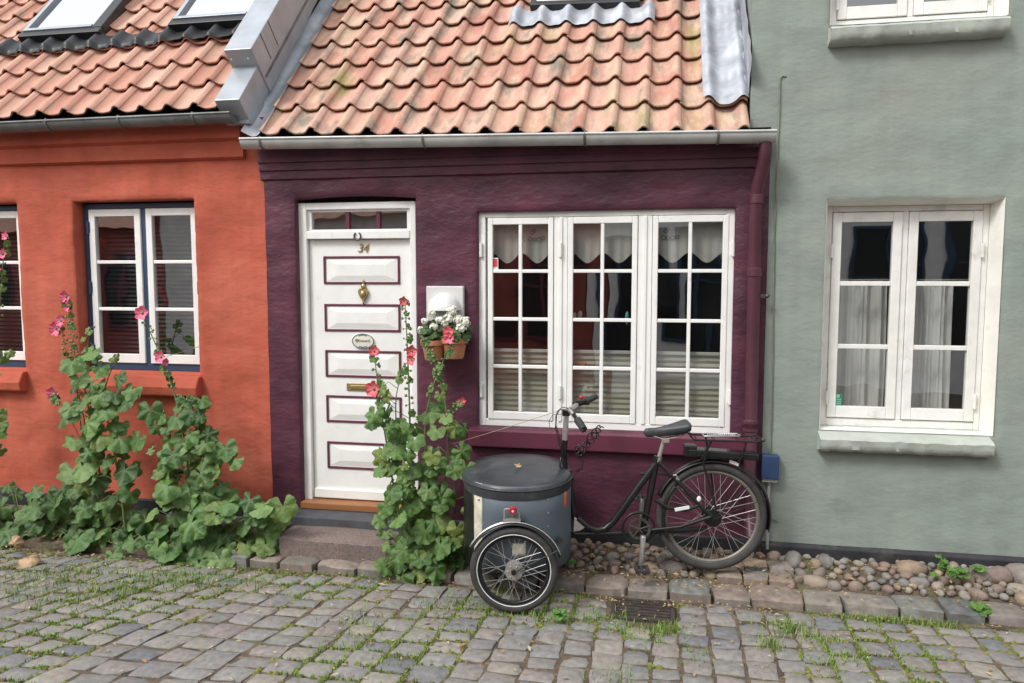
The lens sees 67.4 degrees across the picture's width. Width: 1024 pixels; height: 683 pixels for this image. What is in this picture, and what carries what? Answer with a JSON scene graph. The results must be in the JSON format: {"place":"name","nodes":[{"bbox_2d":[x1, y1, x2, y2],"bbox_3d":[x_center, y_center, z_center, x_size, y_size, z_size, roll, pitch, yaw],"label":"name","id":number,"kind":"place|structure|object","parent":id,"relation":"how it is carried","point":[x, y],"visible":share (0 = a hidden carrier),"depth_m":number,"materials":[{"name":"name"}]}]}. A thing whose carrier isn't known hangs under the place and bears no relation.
{"place":"outdoors","nodes":[
{"label":"outdoors","id":0,"kind":"place"},
{"bbox_2d":[0,550,1023,682],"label":"road","id":1,"kind":"structure","parent":0,"point":[727,654],"depth_m":4.14,"materials":[{"name":"stone"}]},
{"bbox_2d":[18,554,41,568],"bbox_3d":[-3.286,1.499,5.227,0.140,0.067,0.127,1,5,11],"label":"dry leaf","id":2,"kind":"object","parent":1,"relation":"on","point":[31,561],"visible":0.98,"depth_m":5.21,"materials":[{"name":"beige plant"}]},
{"bbox_2d":[0,548,1023,682],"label":"moss","id":3,"kind":"object","parent":1,"relation":"on","point":[808,673],"visible":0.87,"depth_m":4.26,"materials":[{"name":"green plant"}]},
{"bbox_2d":[0,505,1023,682],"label":"leaf litter","id":4,"kind":"object","parent":1,"relation":"on","point":[370,642],"visible":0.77,"depth_m":4.62,"materials":[{"name":"brown plant"}]},
{"bbox_2d":[552,607,567,620],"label":"weed","id":5,"kind":"object","parent":1,"relation":"on","point":[559,614],"visible":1,"depth_m":4.35,"materials":[{"name":"green plant"}]},
{"bbox_2d":[462,393,771,612],"bbox_3d":[0.624,0.961,4.699,1.917,1.195,0.912,1,5,11],"label":"cargo bike","id":6,"kind":"object","parent":1,"relation":"on","point":[517,522],"visible":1,"depth_m":4.70,"materials":[{"name":"metal"}]},
{"bbox_2d":[610,597,675,624],"bbox_3d":[0.770,1.599,4.518,0.370,0.056,0.280,1,5,11],"label":"drain grate","id":7,"kind":"object","parent":1,"relation":"on","point":[648,610],"visible":0.81,"depth_m":4.51,"materials":[{"name":"metal"}]},
{"bbox_2d":[0,504,1023,682],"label":"ground","id":8,"kind":"structure","parent":0,"point":[42,543],"depth_m":4.44,"materials":[{"name":"grey stone"}]},
{"bbox_2d":[8,535,24,549],"bbox_3d":[-3.486,1.414,5.400,0.102,0.100,0.059,1,5,11],"label":"dry leaf","id":9,"kind":"object","parent":8,"relation":"on","point":[18,542],"visible":1,"depth_m":5.39,"materials":[{"name":"beige plant"}]},
{"bbox_2d":[7,546,184,561],"bbox_3d":[-3.608,1.417,5.851,3.720,0.161,0.620,1,5,11],"label":"flower bed","id":10,"kind":"object","parent":8,"relation":"on","point":[91,552],"visible":0.14,"depth_m":5.48,"materials":[{"name":"soil"}]},
{"bbox_2d":[0,231,15,455],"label":"hollyhock","id":11,"kind":"object","parent":10,"relation":"on","point":[7,356],"visible":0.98,"depth_m":5.70,"materials":[{"name":"green plant"}]},
{"bbox_2d":[0,481,98,550],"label":"mallow plant","id":12,"kind":"object","parent":10,"relation":"on","point":[33,518],"visible":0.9,"depth_m":5.63,"materials":[{"name":"green plant"}]},
{"bbox_2d":[46,291,158,558],"bbox_3d":[-2.932,0.694,5.524,0.942,2.117,0.514,1,5,11],"label":"hollyhock","id":13,"kind":"object","parent":10,"relation":"on","point":[115,517],"visible":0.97,"depth_m":5.46,"materials":[{"name":"green plant"}]},
{"bbox_2d":[134,305,298,568],"bbox_3d":[-2.077,0.714,5.334,1.345,1.927,0.549,1,5,11],"label":"hollyhock","id":14,"kind":"object","parent":10,"relation":"on","point":[203,536],"visible":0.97,"depth_m":5.28,"materials":[{"name":"green plant"}]},
{"bbox_2d":[0,0,319,515],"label":"terraced house","id":15,"kind":"structure","parent":8,"relation":"on","point":[130,181],"depth_m":5.91,"materials":[{"name":"orange paint"}]},
{"bbox_2d":[0,205,27,391],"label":"window","id":16,"kind":"structure","parent":15,"relation":"in","point":[11,324],"depth_m":6.36,"materials":[{"name":"blue paint"}]},
{"bbox_2d":[0,0,160,54],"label":"roof window","id":17,"kind":"structure","parent":15,"relation":"in","point":[74,25],"depth_m":6.32,"materials":[{"name":"clear glass"}]},
{"bbox_2d":[74,201,202,397],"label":"window","id":18,"kind":"structure","parent":15,"relation":"in","point":[138,254],"depth_m":6.04,"materials":[{"name":"blue paint"}]},
{"bbox_2d":[160,0,253,40],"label":"roof window","id":19,"kind":"structure","parent":15,"relation":"in","point":[194,19],"depth_m":6.08,"materials":[{"name":"clear glass"}]},
{"bbox_2d":[279,525,400,563],"bbox_3d":[-1.169,1.404,5.330,0.887,0.160,0.331,1,5,11],"label":"doorstep","id":20,"kind":"object","parent":8,"relation":"on","point":[320,543],"visible":0.74,"depth_m":5.22,"materials":[{"name":"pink stone"}]},
{"bbox_2d":[364,296,475,585],"bbox_3d":[-0.581,0.689,4.943,0.766,1.956,0.455,1,5,11],"label":"hollyhock","id":21,"kind":"object","parent":8,"relation":"on","point":[428,540],"visible":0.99,"depth_m":4.93,"materials":[{"name":"green plant"}]},
{"bbox_2d":[239,0,776,553],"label":"terraced house","id":22,"kind":"structure","parent":8,"relation":"on","point":[571,196],"depth_m":5.37,"materials":[{"name":"purple paint"}]},
{"bbox_2d":[298,198,418,512],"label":"door","id":23,"kind":"structure","parent":22,"relation":"in","point":[357,255],"depth_m":5.64,"materials":[{"name":"white paint"}]},
{"bbox_2d":[417,309,448,360],"bbox_3d":[-0.536,-0.050,5.291,0.235,0.355,0.225,-1,5,-11],"label":"flower pot","id":24,"kind":"object","parent":22,"relation":"attached to","point":[430,331],"visible":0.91,"depth_m":5.22,"materials":[{"name":"ceramic"}]},
{"bbox_2d":[426,286,464,320],"bbox_3d":[-0.478,-0.259,5.294,0.269,0.245,0.184,1,5,11],"label":"wall lamp","id":25,"kind":"object","parent":22,"relation":"attached to","point":[439,299],"visible":0.94,"depth_m":5.32,"materials":[{"name":"plastic"}]},
{"bbox_2d":[437,305,472,358],"bbox_3d":[-0.388,-0.069,5.267,0.253,0.368,0.241,1,5,11],"label":"flower pot","id":26,"kind":"object","parent":22,"relation":"attached to","point":[457,323],"visible":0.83,"depth_m":5.19,"materials":[{"name":"ceramic"}]},
{"bbox_2d":[453,411,556,443],"bbox_3d":[-0.041,0.573,5.162,0.778,0.165,0.024,-2,5,-24],"label":"twine","id":27,"kind":"object","parent":22,"relation":"attached to","point":[503,428],"visible":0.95,"depth_m":5.17,"materials":[{"name":"beige fabric"}]},
{"bbox_2d":[508,0,654,25],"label":"roof window","id":28,"kind":"structure","parent":22,"relation":"in","point":[551,12],"depth_m":5.90,"materials":[{"name":"grey metal"}]},
{"bbox_2d":[468,208,743,455],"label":"window","id":29,"kind":"structure","parent":22,"relation":"in","point":[632,309],"depth_m":5.29,"materials":[{"name":"white paint"}]},
{"bbox_2d":[0,546,1022,682],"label":"grass","id":30,"kind":"structure","parent":8,"relation":"on","point":[791,628],"depth_m":4.40,"materials":[{"name":"green plant"}]},
{"bbox_2d":[220,549,1023,626],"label":"kerb","id":31,"kind":"structure","parent":8,"relation":"on","point":[817,601],"depth_m":4.66,"materials":[{"name":"stone"}]},
{"bbox_2d":[566,559,576,565],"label":"weed","id":32,"kind":"object","parent":31,"relation":"on","point":[571,561],"visible":0.77,"depth_m":4.92,"materials":[{"name":"green plant"}]},
{"bbox_2d":[969,601,992,616],"bbox_3d":[2.681,1.525,4.387,0.118,0.069,0.110,3,6,33],"label":"weed","id":33,"kind":"object","parent":31,"relation":"on","point":[980,608],"visible":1,"depth_m":4.38,"materials":[{"name":"green plant"}]},
{"bbox_2d":[741,0,1023,567],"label":"terraced house","id":34,"kind":"structure","parent":8,"relation":"on","point":[893,413],"depth_m":4.86,"materials":[{"name":"green paint"}]},
{"bbox_2d":[761,453,778,549],"bbox_3d":[1.683,1.054,5.035,0.107,0.637,0.071,1,5,11],"label":"utility box","id":35,"kind":"object","parent":34,"relation":"attached to","point":[769,468],"visible":0.94,"depth_m":4.99,"materials":[{"name":"blue metal"}]},
{"bbox_2d":[817,197,1005,457],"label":"window","id":36,"kind":"structure","parent":34,"relation":"in","point":[912,287],"depth_m":4.97,"materials":[{"name":"white paint"}]},
{"bbox_2d":[828,0,1010,47],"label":"window","id":37,"kind":"structure","parent":34,"relation":"in","point":[851,13],"depth_m":4.69,"materials":[{"name":"white paint"}]},
{"bbox_2d":[56,509,1023,605],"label":"pavement","id":38,"kind":"structure","parent":0,"point":[1007,575],"depth_m":4.82,"materials":[{"name":"grey stone"}]},
{"bbox_2d":[929,571,938,579],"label":"weed","id":39,"kind":"object","parent":38,"relation":"on","point":[934,574],"visible":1,"depth_m":4.66,"materials":[{"name":"green plant"}]},
{"bbox_2d":[935,554,949,570],"bbox_3d":[2.683,1.382,4.775,0.096,0.108,0.073,1,5,11],"label":"weed","id":40,"kind":"object","parent":38,"relation":"on","point":[942,564],"visible":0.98,"depth_m":4.78,"materials":[{"name":"green plant"}]},
{"bbox_2d":[945,565,969,578],"bbox_3d":[2.700,1.401,4.653,0.142,0.072,0.082,1,5,11],"label":"weed","id":41,"kind":"object","parent":38,"relation":"on","point":[956,572],"visible":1,"depth_m":4.64,"materials":[{"name":"green plant"}]},
{"bbox_2d":[969,565,986,571],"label":"weed","id":42,"kind":"object","parent":38,"relation":"on","point":[979,568],"visible":1,"depth_m":4.69,"materials":[{"name":"green plant"}]}
]}

